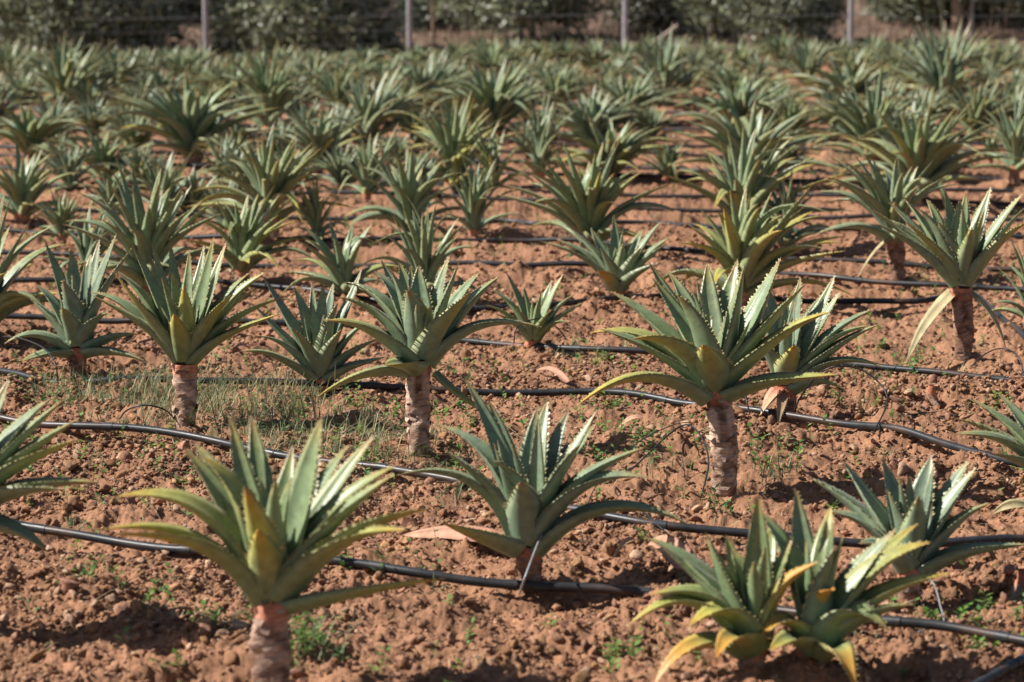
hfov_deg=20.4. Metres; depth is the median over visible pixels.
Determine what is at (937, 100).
aloe
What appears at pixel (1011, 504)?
fallen leaf
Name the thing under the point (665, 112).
irrigation pipe
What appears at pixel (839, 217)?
irrigation pipe
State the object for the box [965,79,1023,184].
aloe
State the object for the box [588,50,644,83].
aloe
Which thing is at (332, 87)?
aloe
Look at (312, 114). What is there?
aloe
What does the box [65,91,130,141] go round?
aloe
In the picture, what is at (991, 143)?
aloe
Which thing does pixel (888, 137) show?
aloe
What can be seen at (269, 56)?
aloe
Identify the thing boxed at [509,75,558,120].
aloe
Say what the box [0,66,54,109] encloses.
aloe
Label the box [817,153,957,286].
aloe
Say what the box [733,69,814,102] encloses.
aloe
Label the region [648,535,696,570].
fallen leaf
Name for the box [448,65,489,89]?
aloe
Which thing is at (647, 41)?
aloe
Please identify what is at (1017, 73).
aloe
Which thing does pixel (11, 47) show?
aloe
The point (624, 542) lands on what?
fallen leaf
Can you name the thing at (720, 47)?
aloe
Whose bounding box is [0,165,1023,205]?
irrigation pipe
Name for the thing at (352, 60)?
aloe
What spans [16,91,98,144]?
aloe
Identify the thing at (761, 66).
aloe
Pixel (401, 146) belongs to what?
aloe
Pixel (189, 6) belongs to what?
olive tree
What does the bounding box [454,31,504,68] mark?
aloe
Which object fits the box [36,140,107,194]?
aloe
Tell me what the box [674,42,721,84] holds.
aloe
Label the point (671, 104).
irrigation pipe
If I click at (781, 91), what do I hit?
aloe
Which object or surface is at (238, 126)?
aloe
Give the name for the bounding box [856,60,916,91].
aloe
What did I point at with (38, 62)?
aloe
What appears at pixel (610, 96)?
irrigation pipe
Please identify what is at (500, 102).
aloe
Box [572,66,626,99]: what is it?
aloe
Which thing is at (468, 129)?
aloe
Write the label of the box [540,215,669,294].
aloe
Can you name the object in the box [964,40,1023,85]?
aloe
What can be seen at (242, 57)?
aloe
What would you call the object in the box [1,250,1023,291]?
irrigation pipe
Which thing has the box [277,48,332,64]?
aloe
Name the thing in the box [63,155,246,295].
aloe
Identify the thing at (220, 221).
aloe
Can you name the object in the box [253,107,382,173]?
aloe
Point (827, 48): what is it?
aloe
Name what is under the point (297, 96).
aloe
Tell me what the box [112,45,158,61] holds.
aloe
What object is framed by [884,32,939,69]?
aloe
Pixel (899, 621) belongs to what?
irrigation pipe
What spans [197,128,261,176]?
aloe
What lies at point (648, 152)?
irrigation pipe
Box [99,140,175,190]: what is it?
aloe
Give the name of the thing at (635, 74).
aloe
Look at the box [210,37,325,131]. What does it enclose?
aloe
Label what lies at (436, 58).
aloe
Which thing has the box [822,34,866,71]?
aloe
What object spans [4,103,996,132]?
irrigation pipe
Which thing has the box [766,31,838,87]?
aloe
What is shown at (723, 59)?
aloe
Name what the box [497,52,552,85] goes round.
aloe
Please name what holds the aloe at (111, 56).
on the ground at (212, 666)
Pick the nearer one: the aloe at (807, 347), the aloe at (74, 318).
the aloe at (807, 347)
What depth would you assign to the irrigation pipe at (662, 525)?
6.81 m
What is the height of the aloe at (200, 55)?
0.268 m
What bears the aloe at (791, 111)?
on the ground at (212, 666)
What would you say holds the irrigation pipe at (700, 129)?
on the ground at (212, 666)
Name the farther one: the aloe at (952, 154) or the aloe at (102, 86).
the aloe at (102, 86)
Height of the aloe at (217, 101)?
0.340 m
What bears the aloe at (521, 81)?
on the ground at (212, 666)
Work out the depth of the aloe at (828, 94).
16.85 m
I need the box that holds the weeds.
[0,136,1023,681]
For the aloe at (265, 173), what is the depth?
11.40 m
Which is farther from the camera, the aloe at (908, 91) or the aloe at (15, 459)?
the aloe at (908, 91)
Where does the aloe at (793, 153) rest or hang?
on the ground at (212, 666)
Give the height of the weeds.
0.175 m
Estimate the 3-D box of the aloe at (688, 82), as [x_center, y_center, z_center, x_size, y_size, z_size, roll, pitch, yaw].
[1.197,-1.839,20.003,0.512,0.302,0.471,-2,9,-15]
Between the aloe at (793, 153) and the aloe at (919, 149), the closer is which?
the aloe at (919, 149)
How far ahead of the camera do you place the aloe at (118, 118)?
15.84 m
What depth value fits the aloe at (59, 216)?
11.60 m
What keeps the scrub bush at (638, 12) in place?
on the ground at (212, 666)
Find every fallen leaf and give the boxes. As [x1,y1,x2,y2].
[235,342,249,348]
[401,525,502,541]
[536,366,569,382]
[612,536,638,558]
[620,414,642,425]
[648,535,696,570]
[992,499,1023,513]
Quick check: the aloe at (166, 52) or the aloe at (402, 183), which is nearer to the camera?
the aloe at (402, 183)
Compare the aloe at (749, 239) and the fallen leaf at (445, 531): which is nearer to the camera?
the fallen leaf at (445, 531)
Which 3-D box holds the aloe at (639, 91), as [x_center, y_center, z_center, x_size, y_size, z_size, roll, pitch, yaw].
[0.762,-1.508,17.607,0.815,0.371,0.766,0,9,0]
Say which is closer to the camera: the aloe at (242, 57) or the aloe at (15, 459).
the aloe at (15, 459)
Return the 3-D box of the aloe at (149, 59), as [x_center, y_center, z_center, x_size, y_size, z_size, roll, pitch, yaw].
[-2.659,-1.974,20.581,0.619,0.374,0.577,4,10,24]
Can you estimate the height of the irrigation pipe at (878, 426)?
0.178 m
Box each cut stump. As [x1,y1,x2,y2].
[926,383,941,405]
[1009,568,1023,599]
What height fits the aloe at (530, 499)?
0.430 m
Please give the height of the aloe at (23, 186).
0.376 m
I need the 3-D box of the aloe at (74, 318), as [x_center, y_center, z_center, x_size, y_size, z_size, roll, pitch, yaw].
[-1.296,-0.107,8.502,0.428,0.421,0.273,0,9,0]
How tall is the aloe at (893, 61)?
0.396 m
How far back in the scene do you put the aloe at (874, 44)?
22.69 m
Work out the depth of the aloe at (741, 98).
16.42 m
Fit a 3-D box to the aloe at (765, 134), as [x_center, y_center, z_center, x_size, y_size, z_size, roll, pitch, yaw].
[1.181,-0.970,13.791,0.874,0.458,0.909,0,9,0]
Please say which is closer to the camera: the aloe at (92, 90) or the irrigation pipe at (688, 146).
the irrigation pipe at (688, 146)
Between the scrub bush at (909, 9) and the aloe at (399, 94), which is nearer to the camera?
the aloe at (399, 94)
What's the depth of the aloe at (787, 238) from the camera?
11.18 m
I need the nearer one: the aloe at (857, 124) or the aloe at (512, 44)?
the aloe at (857, 124)
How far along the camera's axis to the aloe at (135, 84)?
19.42 m
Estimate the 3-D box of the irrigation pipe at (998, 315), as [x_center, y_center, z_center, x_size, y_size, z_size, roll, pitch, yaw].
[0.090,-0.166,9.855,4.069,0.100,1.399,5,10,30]
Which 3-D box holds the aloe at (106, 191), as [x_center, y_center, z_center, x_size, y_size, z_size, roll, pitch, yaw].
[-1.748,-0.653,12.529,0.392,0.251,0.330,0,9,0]
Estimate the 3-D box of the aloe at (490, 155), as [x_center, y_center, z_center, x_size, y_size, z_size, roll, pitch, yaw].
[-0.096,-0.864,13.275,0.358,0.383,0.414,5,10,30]
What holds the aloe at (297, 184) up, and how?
on the ground at (212, 666)
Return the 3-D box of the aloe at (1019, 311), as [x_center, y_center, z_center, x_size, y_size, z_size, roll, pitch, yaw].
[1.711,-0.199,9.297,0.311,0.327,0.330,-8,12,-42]
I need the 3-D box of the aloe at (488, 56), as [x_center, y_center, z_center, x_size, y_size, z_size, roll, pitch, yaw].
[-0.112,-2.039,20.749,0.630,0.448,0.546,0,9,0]
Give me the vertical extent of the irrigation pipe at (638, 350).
0.110 m
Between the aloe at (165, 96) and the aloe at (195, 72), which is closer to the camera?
the aloe at (165, 96)
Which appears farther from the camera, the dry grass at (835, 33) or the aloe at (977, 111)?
the dry grass at (835, 33)
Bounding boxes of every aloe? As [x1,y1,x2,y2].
[0,36,41,82]
[0,37,28,55]
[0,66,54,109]
[0,71,39,128]
[0,102,96,159]
[0,136,80,222]
[0,193,66,321]
[0,379,97,551]
[3,51,49,87]
[3,59,49,96]
[5,233,143,376]
[13,45,51,61]
[16,32,148,112]
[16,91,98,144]
[27,189,92,245]
[28,133,78,166]
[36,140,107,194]
[37,195,128,271]
[38,50,96,60]
[46,124,164,183]
[53,66,120,111]
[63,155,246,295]
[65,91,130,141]
[68,48,105,67]
[76,167,151,219]
[83,39,160,101]
[88,70,122,100]
[88,91,156,146]
[90,237,283,427]
[91,47,137,62]
[94,72,279,163]
[99,114,163,153]
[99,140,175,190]
[100,415,445,681]
[106,61,171,94]
[108,73,181,123]
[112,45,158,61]
[113,60,209,100]
[115,46,175,81]
[115,144,208,210]
[139,46,184,72]
[141,86,179,127]
[154,45,215,82]
[168,165,226,225]
[171,58,225,94]
[177,41,227,66]
[179,78,250,111]
[181,52,243,85]
[183,54,256,100]
[187,124,353,237]
[187,185,313,280]
[193,172,246,229]
[195,131,247,190]
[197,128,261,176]
[204,137,258,193]
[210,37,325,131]
[212,46,263,73]
[220,113,267,145]
[226,49,281,72]
[227,70,270,112]
[239,269,384,396]
[252,41,306,67]
[252,117,307,159]
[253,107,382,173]
[265,92,334,139]
[269,50,322,70]
[271,49,361,103]
[274,138,328,190]
[275,61,307,96]
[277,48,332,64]
[277,69,325,122]
[279,219,398,296]
[283,176,349,239]
[292,55,383,115]
[299,46,348,74]
[303,101,372,149]
[310,139,378,188]
[312,63,446,149]
[315,256,540,456]
[320,47,373,71]
[325,52,391,85]
[330,42,410,64]
[337,122,414,200]
[344,142,492,232]
[356,56,403,83]
[358,195,484,295]
[359,63,407,95]
[365,127,428,165]
[368,50,423,74]
[369,74,429,120]
[374,46,497,111]
[379,146,455,190]
[381,89,534,192]
[384,100,441,148]
[388,43,440,69]
[389,64,425,85]
[396,379,687,594]
[406,54,568,137]
[416,52,472,72]
[421,37,481,71]
[421,77,472,116]
[427,113,499,152]
[435,57,486,73]
[436,149,524,236]
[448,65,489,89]
[452,116,536,190]
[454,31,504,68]
[460,33,531,78]
[485,272,583,348]
[490,60,538,94]
[493,118,556,158]
[495,139,677,250]
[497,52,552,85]
[499,35,544,72]
[504,37,571,64]
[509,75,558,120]
[509,88,585,177]
[519,115,693,178]
[520,58,598,113]
[521,57,576,94]
[524,85,651,147]
[533,54,591,84]
[539,35,593,65]
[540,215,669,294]
[551,35,628,73]
[552,63,597,99]
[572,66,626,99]
[577,67,693,125]
[577,258,836,496]
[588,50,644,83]
[601,35,652,63]
[613,22,713,106]
[615,58,650,92]
[617,97,685,144]
[626,495,817,681]
[629,139,699,183]
[630,30,688,65]
[635,36,708,59]
[646,183,851,306]
[661,65,813,131]
[661,123,851,224]
[667,96,848,172]
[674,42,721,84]
[675,62,714,95]
[682,57,749,95]
[684,34,734,67]
[689,60,770,107]
[702,44,748,72]
[719,37,779,71]
[727,49,789,83]
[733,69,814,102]
[743,89,838,134]
[744,28,800,73]
[752,75,813,114]
[754,167,844,247]
[760,275,881,422]
[760,489,949,681]
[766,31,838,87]
[766,57,925,106]
[774,126,822,168]
[785,36,847,72]
[797,90,898,135]
[801,84,866,127]
[806,56,942,171]
[807,456,1023,605]
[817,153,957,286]
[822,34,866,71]
[822,39,887,76]
[824,98,1019,206]
[837,31,900,72]
[847,79,943,118]
[851,91,958,169]
[855,36,924,75]
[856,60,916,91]
[868,187,1023,362]
[882,6,1010,117]
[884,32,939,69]
[887,84,964,133]
[891,59,923,98]
[918,28,973,60]
[923,122,979,168]
[931,73,1020,141]
[951,33,1008,71]
[951,392,1023,467]
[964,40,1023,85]
[964,59,1011,94]
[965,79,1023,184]
[969,121,1005,163]
[975,239,1023,325]
[979,85,1023,134]
[984,35,1023,64]
[985,70,1023,101]
[996,57,1023,88]
[1002,49,1023,77]
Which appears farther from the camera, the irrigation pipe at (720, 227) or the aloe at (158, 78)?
the aloe at (158, 78)
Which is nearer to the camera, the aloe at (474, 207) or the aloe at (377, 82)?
the aloe at (474, 207)
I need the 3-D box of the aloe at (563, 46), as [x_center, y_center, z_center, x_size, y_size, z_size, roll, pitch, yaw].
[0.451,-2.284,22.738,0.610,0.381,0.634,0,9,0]
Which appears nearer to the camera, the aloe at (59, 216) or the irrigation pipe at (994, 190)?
the aloe at (59, 216)
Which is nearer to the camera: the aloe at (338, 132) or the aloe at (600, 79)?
the aloe at (338, 132)
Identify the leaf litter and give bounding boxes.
[20,200,1023,664]
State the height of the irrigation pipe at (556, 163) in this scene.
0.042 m
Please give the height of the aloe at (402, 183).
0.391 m
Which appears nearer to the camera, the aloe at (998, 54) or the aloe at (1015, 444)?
the aloe at (1015, 444)
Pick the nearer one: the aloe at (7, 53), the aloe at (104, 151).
the aloe at (104, 151)
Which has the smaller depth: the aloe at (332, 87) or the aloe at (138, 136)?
the aloe at (138, 136)
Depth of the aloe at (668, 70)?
18.76 m
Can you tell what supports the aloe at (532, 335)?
on the ground at (212, 666)
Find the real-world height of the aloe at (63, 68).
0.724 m
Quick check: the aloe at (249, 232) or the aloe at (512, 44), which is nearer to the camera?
the aloe at (249, 232)
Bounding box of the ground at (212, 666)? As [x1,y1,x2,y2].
[0,0,1023,681]
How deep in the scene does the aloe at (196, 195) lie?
12.30 m
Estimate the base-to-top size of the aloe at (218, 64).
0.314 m
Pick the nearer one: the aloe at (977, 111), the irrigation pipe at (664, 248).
the irrigation pipe at (664, 248)
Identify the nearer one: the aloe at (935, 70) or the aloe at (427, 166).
the aloe at (427, 166)
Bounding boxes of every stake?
[431,1,435,39]
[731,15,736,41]
[969,0,974,38]
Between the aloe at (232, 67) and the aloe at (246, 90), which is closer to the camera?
the aloe at (246, 90)
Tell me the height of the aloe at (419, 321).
0.500 m
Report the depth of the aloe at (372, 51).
22.57 m
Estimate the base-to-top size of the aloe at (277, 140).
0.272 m
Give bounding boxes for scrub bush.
[394,0,468,30]
[599,0,717,36]
[855,0,978,28]
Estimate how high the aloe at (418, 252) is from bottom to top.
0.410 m
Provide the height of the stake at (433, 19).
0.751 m
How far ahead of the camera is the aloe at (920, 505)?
5.75 m
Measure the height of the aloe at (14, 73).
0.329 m
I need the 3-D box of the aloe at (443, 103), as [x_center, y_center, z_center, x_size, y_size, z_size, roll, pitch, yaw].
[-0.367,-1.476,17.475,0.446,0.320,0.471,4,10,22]
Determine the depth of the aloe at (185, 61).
20.70 m
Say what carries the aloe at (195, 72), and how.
on the ground at (212, 666)
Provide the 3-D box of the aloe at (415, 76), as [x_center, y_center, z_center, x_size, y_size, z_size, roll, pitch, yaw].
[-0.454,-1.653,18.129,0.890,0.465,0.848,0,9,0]
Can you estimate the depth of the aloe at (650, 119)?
16.11 m
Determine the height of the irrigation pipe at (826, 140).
0.060 m
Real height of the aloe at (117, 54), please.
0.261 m
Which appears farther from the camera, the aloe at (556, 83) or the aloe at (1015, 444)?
the aloe at (556, 83)
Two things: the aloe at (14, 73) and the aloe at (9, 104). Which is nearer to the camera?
the aloe at (9, 104)
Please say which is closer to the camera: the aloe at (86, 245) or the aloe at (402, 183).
the aloe at (86, 245)
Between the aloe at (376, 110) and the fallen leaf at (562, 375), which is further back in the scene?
the aloe at (376, 110)
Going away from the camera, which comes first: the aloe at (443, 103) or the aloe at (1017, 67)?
the aloe at (443, 103)
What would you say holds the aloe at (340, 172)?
on the ground at (212, 666)
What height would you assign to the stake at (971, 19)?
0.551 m
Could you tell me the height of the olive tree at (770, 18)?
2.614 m
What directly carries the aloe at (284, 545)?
on the ground at (212, 666)
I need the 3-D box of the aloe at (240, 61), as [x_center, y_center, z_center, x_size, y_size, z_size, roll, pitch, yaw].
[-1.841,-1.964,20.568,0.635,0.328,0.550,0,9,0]
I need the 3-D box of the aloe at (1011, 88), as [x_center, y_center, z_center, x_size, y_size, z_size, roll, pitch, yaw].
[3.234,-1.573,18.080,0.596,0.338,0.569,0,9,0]
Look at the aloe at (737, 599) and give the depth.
5.12 m
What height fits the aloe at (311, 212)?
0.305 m
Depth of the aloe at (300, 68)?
19.24 m
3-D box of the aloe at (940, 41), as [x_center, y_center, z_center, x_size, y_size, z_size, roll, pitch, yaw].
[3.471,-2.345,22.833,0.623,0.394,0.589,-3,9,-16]
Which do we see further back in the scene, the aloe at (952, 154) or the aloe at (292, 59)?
the aloe at (292, 59)
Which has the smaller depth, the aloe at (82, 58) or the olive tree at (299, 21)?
the aloe at (82, 58)
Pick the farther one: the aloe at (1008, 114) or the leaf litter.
the aloe at (1008, 114)
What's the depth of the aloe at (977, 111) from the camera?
16.35 m
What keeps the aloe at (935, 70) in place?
on the ground at (212, 666)
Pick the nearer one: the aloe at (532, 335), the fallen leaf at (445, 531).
the fallen leaf at (445, 531)
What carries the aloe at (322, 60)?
on the ground at (212, 666)
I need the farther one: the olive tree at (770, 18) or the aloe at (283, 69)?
the olive tree at (770, 18)
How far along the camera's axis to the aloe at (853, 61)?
20.99 m
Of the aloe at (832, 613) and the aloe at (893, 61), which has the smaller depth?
the aloe at (832, 613)
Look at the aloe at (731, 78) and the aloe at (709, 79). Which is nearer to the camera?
the aloe at (731, 78)
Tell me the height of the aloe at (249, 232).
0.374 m
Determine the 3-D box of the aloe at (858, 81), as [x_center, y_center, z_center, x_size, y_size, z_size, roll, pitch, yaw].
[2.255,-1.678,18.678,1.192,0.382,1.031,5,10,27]
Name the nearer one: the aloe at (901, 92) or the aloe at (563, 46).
the aloe at (901, 92)
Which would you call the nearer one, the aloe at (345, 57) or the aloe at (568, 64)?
the aloe at (568, 64)
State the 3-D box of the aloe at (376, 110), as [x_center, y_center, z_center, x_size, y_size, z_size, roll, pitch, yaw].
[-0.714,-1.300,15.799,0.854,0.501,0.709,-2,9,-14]
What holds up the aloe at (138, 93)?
on the ground at (212, 666)
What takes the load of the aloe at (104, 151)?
on the ground at (212, 666)
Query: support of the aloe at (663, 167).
on the ground at (212, 666)
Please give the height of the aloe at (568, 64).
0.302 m
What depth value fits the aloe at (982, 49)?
22.68 m
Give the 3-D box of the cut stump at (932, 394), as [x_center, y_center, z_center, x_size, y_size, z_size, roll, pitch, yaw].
[1.184,0.151,7.981,0.044,0.065,0.044,0,9,0]
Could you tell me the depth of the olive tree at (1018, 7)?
29.12 m
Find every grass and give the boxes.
[1,127,1023,670]
[8,0,1023,56]
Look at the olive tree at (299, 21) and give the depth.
25.11 m
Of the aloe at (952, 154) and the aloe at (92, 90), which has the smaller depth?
the aloe at (952, 154)
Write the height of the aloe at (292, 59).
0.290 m
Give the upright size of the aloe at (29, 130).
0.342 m
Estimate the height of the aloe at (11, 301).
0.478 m
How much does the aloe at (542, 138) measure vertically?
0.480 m
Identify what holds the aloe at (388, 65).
on the ground at (212, 666)
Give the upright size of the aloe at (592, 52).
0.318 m
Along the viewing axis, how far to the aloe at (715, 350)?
6.72 m
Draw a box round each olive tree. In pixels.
[0,0,195,56]
[149,0,228,21]
[185,0,427,55]
[416,0,620,42]
[667,0,855,46]
[900,0,1014,37]
[947,0,1023,23]
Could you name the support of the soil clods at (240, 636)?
on the ground at (212, 666)
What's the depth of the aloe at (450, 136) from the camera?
13.47 m
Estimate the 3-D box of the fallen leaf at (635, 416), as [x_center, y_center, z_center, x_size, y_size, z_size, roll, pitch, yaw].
[0.321,0.221,7.740,0.068,0.043,0.021,3,9,17]
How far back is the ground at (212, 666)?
7.30 m
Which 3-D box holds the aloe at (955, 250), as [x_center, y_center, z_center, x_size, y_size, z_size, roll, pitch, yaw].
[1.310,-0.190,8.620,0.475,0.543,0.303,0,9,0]
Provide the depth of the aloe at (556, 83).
18.34 m
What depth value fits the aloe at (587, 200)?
11.02 m
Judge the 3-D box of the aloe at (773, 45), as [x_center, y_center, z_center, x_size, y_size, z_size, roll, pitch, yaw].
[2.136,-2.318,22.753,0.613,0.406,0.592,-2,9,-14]
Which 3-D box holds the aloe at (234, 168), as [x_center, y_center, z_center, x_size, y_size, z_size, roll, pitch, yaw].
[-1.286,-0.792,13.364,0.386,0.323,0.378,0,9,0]
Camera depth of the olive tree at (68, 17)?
25.17 m
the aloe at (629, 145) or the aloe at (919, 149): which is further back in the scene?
the aloe at (629, 145)
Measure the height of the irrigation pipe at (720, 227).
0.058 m
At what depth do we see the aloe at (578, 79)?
19.54 m
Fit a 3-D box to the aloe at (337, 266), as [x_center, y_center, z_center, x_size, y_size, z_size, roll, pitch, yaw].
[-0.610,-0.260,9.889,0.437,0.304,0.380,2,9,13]
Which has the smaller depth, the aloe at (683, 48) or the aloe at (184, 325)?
the aloe at (184, 325)
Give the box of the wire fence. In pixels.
[0,0,1023,54]
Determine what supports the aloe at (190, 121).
on the ground at (212, 666)
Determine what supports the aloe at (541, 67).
on the ground at (212, 666)
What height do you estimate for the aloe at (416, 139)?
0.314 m
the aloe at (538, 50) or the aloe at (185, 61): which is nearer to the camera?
the aloe at (185, 61)
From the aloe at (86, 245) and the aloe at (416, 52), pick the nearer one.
the aloe at (86, 245)
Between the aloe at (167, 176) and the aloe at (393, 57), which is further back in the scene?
the aloe at (393, 57)
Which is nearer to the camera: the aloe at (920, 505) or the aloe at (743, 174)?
the aloe at (920, 505)
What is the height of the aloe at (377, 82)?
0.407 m
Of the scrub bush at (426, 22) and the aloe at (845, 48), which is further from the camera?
the scrub bush at (426, 22)
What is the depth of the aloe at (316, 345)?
8.12 m
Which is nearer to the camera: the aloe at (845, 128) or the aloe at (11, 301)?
the aloe at (11, 301)
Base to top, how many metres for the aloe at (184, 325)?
0.504 m
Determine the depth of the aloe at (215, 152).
13.65 m
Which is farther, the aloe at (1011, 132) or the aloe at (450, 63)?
the aloe at (450, 63)
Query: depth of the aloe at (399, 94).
17.33 m
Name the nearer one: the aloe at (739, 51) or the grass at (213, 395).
the grass at (213, 395)
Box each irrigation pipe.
[0,136,1015,167]
[0,145,1023,181]
[0,153,1015,192]
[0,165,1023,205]
[0,180,1023,221]
[0,227,1021,272]
[0,336,1023,468]
[0,414,1023,547]
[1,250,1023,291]
[2,127,1023,157]
[2,207,1023,238]
[3,89,997,115]
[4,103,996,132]
[5,313,1020,381]
[7,116,1003,147]
[11,106,997,137]
[13,277,1023,376]
[14,519,1023,645]
[34,97,954,120]
[170,83,1023,111]
[973,653,1023,681]
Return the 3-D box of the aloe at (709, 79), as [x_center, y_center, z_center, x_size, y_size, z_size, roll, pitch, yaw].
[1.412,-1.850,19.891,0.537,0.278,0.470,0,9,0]
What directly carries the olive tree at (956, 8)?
on the ground at (212, 666)
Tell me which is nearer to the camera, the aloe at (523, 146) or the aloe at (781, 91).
the aloe at (523, 146)
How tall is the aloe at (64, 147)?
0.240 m
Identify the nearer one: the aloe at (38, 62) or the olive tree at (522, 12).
the aloe at (38, 62)
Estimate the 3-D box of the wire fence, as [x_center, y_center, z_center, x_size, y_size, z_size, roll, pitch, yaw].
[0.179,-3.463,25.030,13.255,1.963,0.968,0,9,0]
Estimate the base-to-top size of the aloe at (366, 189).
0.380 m
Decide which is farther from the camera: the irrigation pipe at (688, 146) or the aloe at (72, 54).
the aloe at (72, 54)
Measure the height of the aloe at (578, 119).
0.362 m
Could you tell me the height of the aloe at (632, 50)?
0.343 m
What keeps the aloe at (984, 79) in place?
on the ground at (212, 666)
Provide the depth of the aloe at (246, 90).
17.87 m
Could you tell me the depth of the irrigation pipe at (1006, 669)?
5.12 m
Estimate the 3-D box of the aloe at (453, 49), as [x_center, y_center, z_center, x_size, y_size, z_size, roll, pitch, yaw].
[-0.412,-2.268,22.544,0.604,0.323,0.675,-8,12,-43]
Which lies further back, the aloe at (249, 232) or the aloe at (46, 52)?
the aloe at (46, 52)
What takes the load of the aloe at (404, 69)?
on the ground at (212, 666)
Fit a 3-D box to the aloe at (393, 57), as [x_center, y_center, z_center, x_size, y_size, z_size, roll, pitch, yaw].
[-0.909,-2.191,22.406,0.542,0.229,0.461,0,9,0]
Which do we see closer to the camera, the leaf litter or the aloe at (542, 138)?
the leaf litter
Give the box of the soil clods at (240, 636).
[0,46,1023,681]
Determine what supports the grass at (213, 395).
on the ground at (212, 666)

